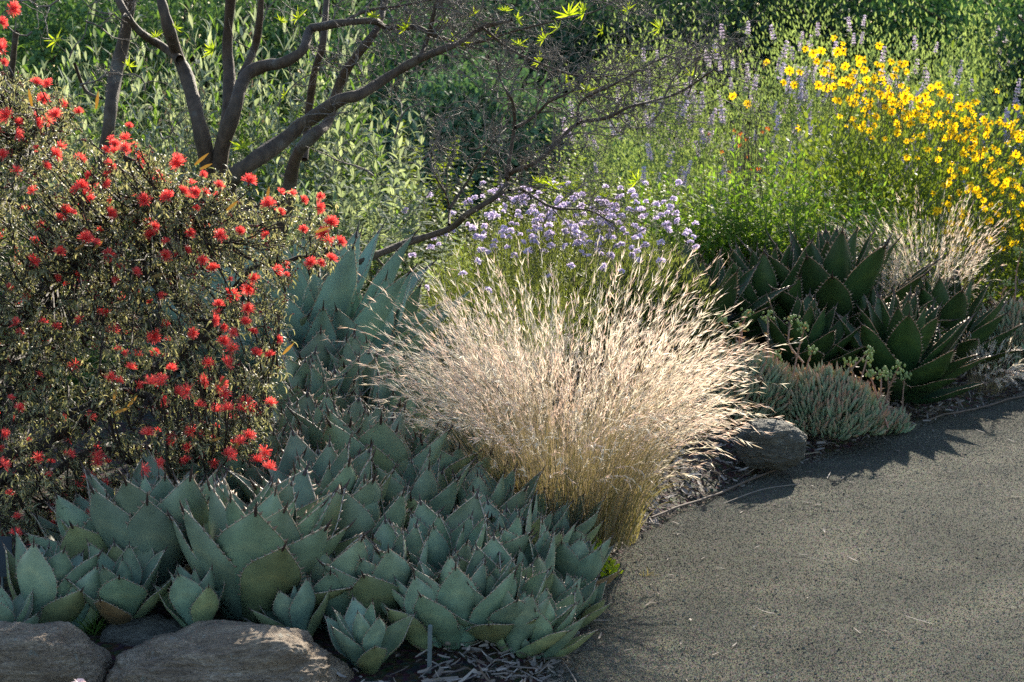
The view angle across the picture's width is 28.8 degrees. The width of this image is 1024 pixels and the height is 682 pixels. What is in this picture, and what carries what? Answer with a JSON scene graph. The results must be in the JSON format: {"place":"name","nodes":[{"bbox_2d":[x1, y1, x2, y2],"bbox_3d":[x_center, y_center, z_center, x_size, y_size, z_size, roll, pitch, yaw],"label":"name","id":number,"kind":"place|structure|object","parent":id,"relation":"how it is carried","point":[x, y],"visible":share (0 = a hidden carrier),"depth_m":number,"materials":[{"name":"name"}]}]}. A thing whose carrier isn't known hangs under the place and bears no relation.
{"place":"outdoors","nodes":[
{"label":"outdoors","id":0,"kind":"place"},
{"bbox_2d":[2,324,135,406],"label":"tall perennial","id":1,"kind":"object","parent":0,"point":[91,360],"visible":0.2,"depth_m":7.48,"materials":[{"name":"green plant"}]},
{"bbox_2d":[0,81,1023,681],"bbox_3d":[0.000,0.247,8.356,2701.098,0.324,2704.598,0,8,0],"label":"ground","id":2,"kind":"structure","parent":0,"point":[408,653],"depth_m":7.44,"materials":[{"name":"soil"}]},
{"bbox_2d":[0,584,39,623],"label":"blue agave","id":3,"kind":"object","parent":2,"relation":"on","point":[19,608],"visible":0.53,"depth_m":4.98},
{"bbox_2d":[0,41,104,326],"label":"tall perennial","id":4,"kind":"object","parent":2,"relation":"on","point":[72,138],"visible":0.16,"depth_m":9.38,"materials":[{"name":"green plant"}]},
{"bbox_2d":[2,527,103,623],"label":"blue agave","id":5,"kind":"object","parent":2,"relation":"on","point":[40,569],"visible":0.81,"depth_m":5.03,"materials":[{"name":"plant"}]},
{"bbox_2d":[0,621,112,681],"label":"rock","id":6,"kind":"object","parent":2,"relation":"on","point":[58,651],"visible":0.99,"depth_m":4.65,"materials":[{"name":"grey stone"}]},
{"bbox_2d":[19,482,109,561],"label":"blue agave","id":7,"kind":"object","parent":2,"relation":"on","point":[75,517],"visible":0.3,"depth_m":5.28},
{"bbox_2d":[0,16,142,318],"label":"tall perennial","id":8,"kind":"object","parent":2,"relation":"on","point":[128,117],"visible":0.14,"depth_m":9.57,"materials":[{"name":"green plant"}]},
{"bbox_2d":[56,562,101,631],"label":"blue agave","id":9,"kind":"object","parent":2,"relation":"on","point":[89,582],"visible":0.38,"depth_m":5.05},
{"bbox_2d":[29,78,175,327],"bbox_3d":[-1.981,-0.651,9.572,0.764,1.220,0.704,0,8,0],"label":"tall perennial","id":10,"kind":"object","parent":2,"relation":"on","point":[159,98],"visible":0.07,"depth_m":9.56,"materials":[{"name":"green plant"}]},
{"bbox_2d":[0,0,214,188],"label":"shade tree","id":11,"kind":"object","parent":2,"relation":"on","point":[32,23],"visible":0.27,"depth_m":19.98,"materials":[{"name":"green plant"}]},
{"bbox_2d":[64,536,175,624],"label":"blue agave","id":12,"kind":"object","parent":2,"relation":"on","point":[128,574],"visible":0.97,"depth_m":5.07,"materials":[{"name":"plant"}]},
{"bbox_2d":[17,0,239,306],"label":"tall perennial","id":13,"kind":"object","parent":2,"relation":"on","point":[141,113],"visible":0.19,"depth_m":10.26,"materials":[{"name":"green plant"}]},
{"bbox_2d":[99,612,182,645],"bbox_3d":[-0.931,0.797,5.103,0.248,0.177,0.252,0,8,0],"label":"rock","id":14,"kind":"object","parent":2,"relation":"on","point":[140,630],"visible":0.33,"depth_m":5.03,"materials":[{"name":"grey stone"}]},
{"bbox_2d":[44,441,249,593],"bbox_3d":[-0.943,0.497,5.360,0.580,0.421,0.491,3,8,20],"label":"blue agave","id":15,"kind":"object","parent":2,"relation":"on","point":[134,510],"visible":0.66,"depth_m":5.18,"materials":[{"name":"plant"}]},
{"bbox_2d":[93,124,213,333],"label":"tall perennial","id":16,"kind":"object","parent":2,"relation":"on","point":[175,300],"visible":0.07,"depth_m":9.39,"materials":[{"name":"green plant"}]},
{"bbox_2d":[0,0,355,548],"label":"red flowering shrub","id":17,"kind":"object","parent":2,"relation":"on","point":[99,244],"visible":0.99,"depth_m":5.51,"materials":[{"name":"green plant"}]},
{"bbox_2d":[4,0,357,168],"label":"shade tree","id":18,"kind":"object","parent":2,"relation":"on","point":[214,3],"visible":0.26,"depth_m":19.88,"materials":[{"name":"green plant"}]},
{"bbox_2d":[150,560,225,627],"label":"blue agave","id":19,"kind":"object","parent":2,"relation":"on","point":[187,599],"visible":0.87,"depth_m":5.00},
{"bbox_2d":[103,0,286,302],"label":"tall perennial","id":20,"kind":"object","parent":2,"relation":"on","point":[209,101],"visible":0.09,"depth_m":10.39,"materials":[{"name":"green plant"}]},
{"bbox_2d":[145,397,299,502],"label":"blue agave","id":21,"kind":"object","parent":2,"relation":"on","point":[232,483],"visible":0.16,"depth_m":5.75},
{"bbox_2d":[105,619,353,681],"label":"rock","id":22,"kind":"object","parent":2,"relation":"on","point":[223,650],"visible":0.99,"depth_m":4.66,"materials":[{"name":"grey stone"}]},
{"bbox_2d":[137,247,339,396],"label":"pointed agave","id":23,"kind":"object","parent":2,"relation":"on","point":[303,320],"visible":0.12,"depth_m":7.63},
{"bbox_2d":[191,408,306,504],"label":"blue agave","id":24,"kind":"object","parent":2,"relation":"on","point":[250,470],"visible":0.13,"depth_m":5.83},
{"bbox_2d":[147,0,356,308],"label":"tall perennial","id":25,"kind":"object","parent":2,"relation":"on","point":[202,91],"visible":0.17,"depth_m":10.03,"materials":[{"name":"green plant"}]},
{"bbox_2d":[195,102,329,251],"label":"tall perennial","id":26,"kind":"object","parent":2,"relation":"on","point":[272,180],"visible":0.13,"depth_m":9.56,"materials":[{"name":"green plant"}]},
{"bbox_2d":[166,459,371,623],"bbox_3d":[-0.652,0.540,5.208,0.543,0.415,0.582,12,8,-2],"label":"blue agave","id":27,"kind":"object","parent":2,"relation":"on","point":[262,547],"visible":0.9,"depth_m":5.07,"materials":[{"name":"plant"}]},
{"bbox_2d":[104,0,453,167],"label":"shade tree","id":28,"kind":"object","parent":2,"relation":"on","point":[306,22],"visible":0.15,"depth_m":20.01,"materials":[{"name":"green plant"}]},
{"bbox_2d":[248,572,331,635],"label":"blue agave","id":29,"kind":"object","parent":2,"relation":"on","point":[294,608],"visible":0.77,"depth_m":5.03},
{"bbox_2d":[235,385,361,450],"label":"blue agave","id":30,"kind":"object","parent":2,"relation":"on","point":[299,406],"visible":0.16,"depth_m":6.17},
{"bbox_2d":[251,326,355,380],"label":"blue agave","id":31,"kind":"object","parent":2,"relation":"on","point":[319,341],"visible":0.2,"depth_m":7.26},
{"bbox_2d":[170,216,444,379],"bbox_3d":[-0.789,-0.119,7.746,1.088,0.718,1.081,0,8,0],"label":"pointed agave","id":32,"kind":"object","parent":2,"relation":"on","point":[342,283],"visible":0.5,"depth_m":7.55,"materials":[{"name":"plant"}]},
{"bbox_2d":[208,0,414,250],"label":"tall perennial","id":33,"kind":"object","parent":2,"relation":"on","point":[346,123],"visible":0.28,"depth_m":10.13,"materials":[{"name":"green plant"}]},
{"bbox_2d":[240,345,382,419],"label":"blue agave","id":34,"kind":"object","parent":2,"relation":"on","point":[302,371],"visible":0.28,"depth_m":6.67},
{"bbox_2d":[220,420,415,514],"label":"blue agave","id":35,"kind":"object","parent":2,"relation":"on","point":[330,468],"visible":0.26,"depth_m":5.60,"materials":[{"name":"plant"}]},
{"bbox_2d":[259,387,400,444],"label":"blue agave","id":36,"kind":"object","parent":2,"relation":"on","point":[349,415],"visible":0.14,"depth_m":6.22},
{"bbox_2d":[258,128,403,293],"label":"sage bush","id":37,"kind":"object","parent":2,"relation":"on","point":[351,207],"visible":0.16,"depth_m":8.81,"materials":[{"name":"green plant"}]},
{"bbox_2d":[259,342,416,423],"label":"blue agave","id":38,"kind":"object","parent":2,"relation":"on","point":[353,369],"visible":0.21,"depth_m":6.74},
{"bbox_2d":[296,530,395,631],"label":"blue agave","id":39,"kind":"object","parent":2,"relation":"on","point":[346,561],"visible":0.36,"depth_m":5.11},
{"bbox_2d":[268,17,433,275],"bbox_3d":[-0.915,-0.959,10.567,0.862,1.572,0.815,-7,10,-43],"label":"tall perennial","id":40,"kind":"object","parent":2,"relation":"on","point":[394,150],"visible":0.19,"depth_m":10.56,"materials":[{"name":"green plant"}]},
{"bbox_2d":[322,594,416,673],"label":"blue agave","id":41,"kind":"object","parent":2,"relation":"on","point":[364,639],"visible":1,"depth_m":4.88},
{"bbox_2d":[298,471,445,545],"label":"blue agave","id":42,"kind":"object","parent":2,"relation":"on","point":[368,517],"visible":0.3,"depth_m":5.35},
{"bbox_2d":[275,396,482,483],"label":"blue agave","id":43,"kind":"object","parent":2,"relation":"on","point":[390,445],"visible":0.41,"depth_m":5.94,"materials":[{"name":"plant"}]},
{"bbox_2d":[316,514,441,626],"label":"blue agave","id":44,"kind":"object","parent":2,"relation":"on","point":[374,579],"visible":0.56,"depth_m":5.10,"materials":[{"name":"plant"}]},
{"bbox_2d":[324,332,438,379],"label":"blue agave","id":45,"kind":"object","parent":2,"relation":"on","point":[338,361],"visible":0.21,"depth_m":7.18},
{"bbox_2d":[316,98,449,331],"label":"sage bush","id":46,"kind":"object","parent":2,"relation":"on","point":[414,223],"visible":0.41,"depth_m":8.79,"materials":[{"name":"green plant"}]},
{"bbox_2d":[0,0,790,350],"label":"bare limbed tree","id":47,"kind":"object","parent":2,"relation":"on","point":[232,106],"visible":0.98,"depth_m":8.05,"materials":[{"name":"brown plant"}]},
{"bbox_2d":[340,367,467,434],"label":"blue agave","id":48,"kind":"object","parent":2,"relation":"on","point":[384,391],"visible":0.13,"depth_m":6.70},
{"bbox_2d":[330,260,481,370],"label":"pointed agave","id":49,"kind":"object","parent":2,"relation":"on","point":[342,319],"visible":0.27,"depth_m":7.72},
{"bbox_2d":[380,570,441,650],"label":"blue agave","id":50,"kind":"object","parent":2,"relation":"on","point":[417,634],"visible":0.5,"depth_m":5.01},
{"bbox_2d":[370,178,473,333],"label":"sage bush","id":51,"kind":"object","parent":2,"relation":"on","point":[439,219],"visible":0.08,"depth_m":9.40,"materials":[{"name":"green plant"}]},
{"bbox_2d":[372,447,484,529],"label":"blue agave","id":52,"kind":"object","parent":2,"relation":"on","point":[426,480],"visible":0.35,"depth_m":5.70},
{"bbox_2d":[304,0,565,202],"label":"shade shrub","id":53,"kind":"object","parent":2,"relation":"on","point":[389,65],"visible":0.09,"depth_m":17.20,"materials":[{"name":"green plant"}]},
{"bbox_2d":[368,484,506,582],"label":"blue agave","id":54,"kind":"object","parent":2,"relation":"on","point":[463,528],"visible":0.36,"depth_m":5.35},
{"bbox_2d":[345,108,531,287],"bbox_3d":[-0.454,-0.772,11.138,1.211,1.057,1.190,-4,8,-25],"label":"glossy shrub","id":55,"kind":"object","parent":2,"relation":"on","point":[436,220],"visible":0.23,"depth_m":11.00,"materials":[{"name":"green plant"}]},
{"bbox_2d":[336,33,571,228],"bbox_3d":[-0.378,-1.727,16.422,2.550,1.634,2.012,0,8,0],"label":"shade shrub","id":56,"kind":"object","parent":2,"relation":"on","point":[469,90],"visible":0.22,"depth_m":16.11,"materials":[{"name":"green plant"}]},
{"bbox_2d":[405,405,527,485],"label":"blue agave","id":57,"kind":"object","parent":2,"relation":"on","point":[447,459],"visible":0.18,"depth_m":6.09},
{"bbox_2d":[407,142,558,279],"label":"glossy shrub","id":58,"kind":"object","parent":2,"relation":"on","point":[490,205],"visible":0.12,"depth_m":11.39,"materials":[{"name":"green plant"}]},
{"bbox_2d":[427,529,551,644],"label":"blue agave","id":59,"kind":"object","parent":2,"relation":"on","point":[500,628],"visible":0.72,"depth_m":5.09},
{"bbox_2d":[438,458,545,522],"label":"blue agave","id":60,"kind":"object","parent":2,"relation":"on","point":[496,493],"visible":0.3,"depth_m":5.85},
{"bbox_2d":[339,0,684,173],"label":"shade tree","id":61,"kind":"object","parent":2,"relation":"on","point":[523,6],"visible":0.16,"depth_m":19.83,"materials":[{"name":"green plant"}]},
{"bbox_2d":[439,178,585,311],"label":"glossy shrub","id":62,"kind":"object","parent":2,"relation":"on","point":[477,221],"visible":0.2,"depth_m":10.35,"materials":[{"name":"green plant"}]},
{"bbox_2d":[483,492,548,553],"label":"blue agave","id":63,"kind":"object","parent":2,"relation":"on","point":[514,530],"visible":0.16,"depth_m":5.60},
{"bbox_2d":[515,526,556,592],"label":"blue agave","id":64,"kind":"object","parent":2,"relation":"on","point":[544,559],"visible":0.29,"depth_m":5.41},
{"bbox_2d":[396,65,695,228],"bbox_3d":[0.301,-1.565,16.166,2.553,1.363,1.843,0,8,0],"label":"shade shrub","id":65,"kind":"object","parent":2,"relation":"on","point":[537,130],"visible":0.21,"depth_m":15.76,"materials":[{"name":"green plant"}]},
{"bbox_2d":[521,585,600,660],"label":"blue agave","id":66,"kind":"object","parent":2,"relation":"on","point":[565,645],"visible":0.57,"depth_m":5.11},
{"bbox_2d":[397,179,726,367],"bbox_3d":[0.169,-0.299,8.689,1.587,0.785,1.076,0,8,0],"label":"purple flowering mound","id":67,"kind":"object","parent":2,"relation":"on","point":[549,233],"visible":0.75,"depth_m":8.65,"materials":[{"name":"purple plant"}]},
{"bbox_2d":[323,218,806,550],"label":"straw grass","id":68,"kind":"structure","parent":2,"relation":"on","point":[618,511],"depth_m":6.04,"materials":[{"name":"plant"}]},
{"bbox_2d":[531,482,606,545],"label":"blue agave","id":69,"kind":"object","parent":2,"relation":"on","point":[584,528],"visible":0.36,"depth_m":5.95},
{"bbox_2d":[479,150,661,295],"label":"glossy shrub","id":70,"kind":"object","parent":2,"relation":"on","point":[561,189],"visible":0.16,"depth_m":11.19,"materials":[{"name":"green plant"}]},
{"bbox_2d":[550,568,615,628],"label":"blue agave","id":71,"kind":"object","parent":2,"relation":"on","point":[559,591],"visible":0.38,"depth_m":5.37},
{"bbox_2d":[564,571,607,623],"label":"blue agave","id":72,"kind":"object","parent":2,"relation":"on","point":[596,602],"visible":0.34,"depth_m":5.50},
{"bbox_2d":[548,530,624,585],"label":"blue agave","id":73,"kind":"object","parent":2,"relation":"on","point":[579,557],"visible":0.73,"depth_m":5.68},
{"bbox_2d":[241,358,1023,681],"bbox_3d":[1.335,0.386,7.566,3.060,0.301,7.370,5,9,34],"label":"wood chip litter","id":74,"kind":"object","parent":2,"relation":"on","point":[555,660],"visible":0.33,"depth_m":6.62,"materials":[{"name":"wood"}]},
{"bbox_2d":[391,545,518,649],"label":"blue agave","id":75,"kind":"object","parent":74,"relation":"on","point":[452,590],"visible":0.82,"depth_m":5.01,"materials":[{"name":"plant"}]},
{"bbox_2d":[487,571,576,657],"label":"blue agave","id":76,"kind":"object","parent":74,"relation":"on","point":[515,638],"visible":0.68,"depth_m":5.05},
{"bbox_2d":[529,157,741,297],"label":"glossy shrub","id":77,"kind":"object","parent":2,"relation":"on","point":[631,175],"visible":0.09,"depth_m":11.18,"materials":[{"name":"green plant"}]},
{"bbox_2d":[441,0,839,190],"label":"shade tree","id":78,"kind":"object","parent":2,"relation":"on","point":[649,26],"visible":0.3,"depth_m":19.86,"materials":[{"name":"green plant"}]},
{"bbox_2d":[500,1,788,244],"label":"lilac sage","id":79,"kind":"object","parent":2,"relation":"on","point":[663,152],"visible":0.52,"depth_m":14.15,"materials":[{"name":"green plant"}]},
{"bbox_2d":[566,248,755,363],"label":"green agave","id":80,"kind":"object","parent":2,"relation":"on","point":[650,300],"visible":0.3,"depth_m":8.85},
{"bbox_2d":[615,174,728,273],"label":"green perennial","id":81,"kind":"object","parent":2,"relation":"on","point":[659,221],"visible":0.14,"depth_m":9.83,"materials":[{"name":"green plant"}]},
{"bbox_2d":[605,235,797,362],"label":"green agave","id":82,"kind":"object","parent":2,"relation":"on","point":[728,300],"visible":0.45,"depth_m":8.91,"materials":[{"name":"plant"}]},
{"bbox_2d":[647,128,775,273],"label":"green perennial","id":83,"kind":"object","parent":2,"relation":"on","point":[718,226],"visible":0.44,"depth_m":9.71,"materials":[{"name":"green plant"}]},
{"bbox_2d":[596,0,859,241],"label":"lilac sage","id":84,"kind":"object","parent":2,"relation":"on","point":[745,95],"visible":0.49,"depth_m":14.33,"materials":[{"name":"green plant"}]},
{"bbox_2d":[659,308,800,420],"bbox_3d":[0.912,0.075,8.121,0.596,0.425,0.586,4,9,28],"label":"succulent mat","id":85,"kind":"object","parent":2,"relation":"on","point":[770,369],"visible":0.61,"depth_m":7.96,"materials":[{"name":"green plant"}]},
{"bbox_2d":[708,108,781,238],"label":"orange wildflower","id":86,"kind":"object","parent":2,"relation":"on","point":[747,150],"visible":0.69,"depth_m":10.66,"materials":[{"name":"green plant"}]},
{"bbox_2d":[684,136,811,269],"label":"green perennial","id":87,"kind":"object","parent":2,"relation":"on","point":[749,204],"visible":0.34,"depth_m":9.84,"materials":[{"name":"green plant"}]},
{"bbox_2d":[599,0,915,188],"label":"shade tree","id":88,"kind":"object","parent":2,"relation":"on","point":[750,8],"visible":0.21,"depth_m":20.41,"materials":[{"name":"green plant"}]},
{"bbox_2d":[733,418,807,471],"bbox_3d":[0.973,0.392,7.522,0.279,0.188,0.248,0,8,0],"label":"rock","id":89,"kind":"object","parent":2,"relation":"on","point":[782,444],"visible":0.96,"depth_m":7.43,"materials":[{"name":"grey stone"}]},
{"bbox_2d":[701,235,858,351],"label":"green agave","id":90,"kind":"object","parent":2,"relation":"on","point":[758,287],"visible":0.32,"depth_m":9.22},
{"bbox_2d":[738,290,865,371],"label":"green agave","id":91,"kind":"object","parent":2,"relation":"on","point":[806,309],"visible":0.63,"depth_m":8.72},
{"bbox_2d":[741,143,870,260],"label":"green perennial","id":92,"kind":"object","parent":2,"relation":"on","point":[802,244],"visible":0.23,"depth_m":9.97,"materials":[{"name":"green plant"}]},
{"bbox_2d":[745,314,905,439],"bbox_3d":[1.260,0.131,8.135,0.611,0.468,0.580,-5,9,-34],"label":"succulent mat","id":93,"kind":"object","parent":2,"relation":"on","point":[826,396],"visible":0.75,"depth_m":7.99,"materials":[{"name":"green plant"}]},
{"bbox_2d":[679,0,976,237],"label":"lilac sage","id":94,"kind":"object","parent":2,"relation":"on","point":[798,41],"visible":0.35,"depth_m":14.77,"materials":[{"name":"green plant"}]},
{"bbox_2d":[653,0,1020,180],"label":"shade tree","id":95,"kind":"object","parent":2,"relation":"on","point":[853,12],"visible":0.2,"depth_m":20.33,"materials":[{"name":"green plant"}]},
{"bbox_2d":[736,221,960,349],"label":"green agave","id":96,"kind":"object","parent":2,"relation":"on","point":[833,271],"visible":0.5,"depth_m":9.19,"materials":[{"name":"plant"}]},
{"bbox_2d":[681,35,1023,306],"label":"yellow daisy bush","id":97,"kind":"object","parent":2,"relation":"on","point":[985,194],"visible":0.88,"depth_m":11.08,"materials":[{"name":"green plant"}]},
{"bbox_2d":[803,163,916,298],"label":"green perennial","id":98,"kind":"object","parent":2,"relation":"on","point":[848,213],"visible":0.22,"depth_m":10.06,"materials":[{"name":"green plant"}]},
{"bbox_2d":[854,365,916,435],"bbox_3d":[1.550,0.237,8.378,0.305,0.303,0.276,0,8,0],"label":"succulent mat","id":99,"kind":"object","parent":2,"relation":"on","point":[901,422],"visible":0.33,"depth_m":8.34,"materials":[{"name":"green plant"}]},
{"bbox_2d":[789,0,1023,241],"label":"lilac sage","id":100,"kind":"object","parent":2,"relation":"on","point":[925,71],"visible":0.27,"depth_m":14.42,"materials":[{"name":"green plant"}]},
{"bbox_2d":[820,287,997,404],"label":"green agave","id":101,"kind":"object","parent":2,"relation":"on","point":[903,332],"visible":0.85,"depth_m":8.69,"materials":[{"name":"plant"}]},
{"bbox_2d":[815,0,1023,164],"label":"shrub","id":102,"kind":"object","parent":2,"relation":"on","point":[931,11],"visible":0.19,"depth_m":20.02,"materials":[{"name":"green plant"}]},
{"bbox_2d":[825,176,1014,309],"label":"dry grass","id":103,"kind":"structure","parent":2,"relation":"on","point":[941,256],"depth_m":9.72,"materials":[{"name":"plant"}]},
{"bbox_2d":[879,264,1023,363],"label":"green agave","id":104,"kind":"object","parent":2,"relation":"on","point":[980,329],"visible":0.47,"depth_m":9.32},
{"bbox_2d":[882,0,1023,248],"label":"lilac sage","id":105,"kind":"object","parent":2,"relation":"on","point":[1019,91],"visible":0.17,"depth_m":13.95,"materials":[{"name":"green plant"}]},
{"bbox_2d":[912,0,1023,229],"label":"shade shrub","id":106,"kind":"object","parent":2,"relation":"on","point":[1018,49],"visible":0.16,"depth_m":15.14,"materials":[{"name":"green plant"}]},
{"bbox_2d":[916,0,1023,227],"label":"lilac sage","id":107,"kind":"object","parent":2,"relation":"on","point":[991,40],"visible":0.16,"depth_m":15.34,"materials":[{"name":"green plant"}]},
{"bbox_2d":[955,331,1023,394],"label":"dry grass","id":108,"kind":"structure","parent":2,"relation":"on","point":[1010,377],"depth_m":9.27,"materials":[{"name":"plant"}]},
{"bbox_2d":[973,247,1023,373],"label":"succulent mat","id":109,"kind":"object","parent":2,"relation":"on","point":[1012,317],"visible":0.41,"depth_m":9.62,"materials":[{"name":"green plant"}]},
{"bbox_2d":[543,392,1023,681],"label":"path","id":110,"kind":"structure","parent":0,"point":[991,559],"depth_m":6.01,"materials":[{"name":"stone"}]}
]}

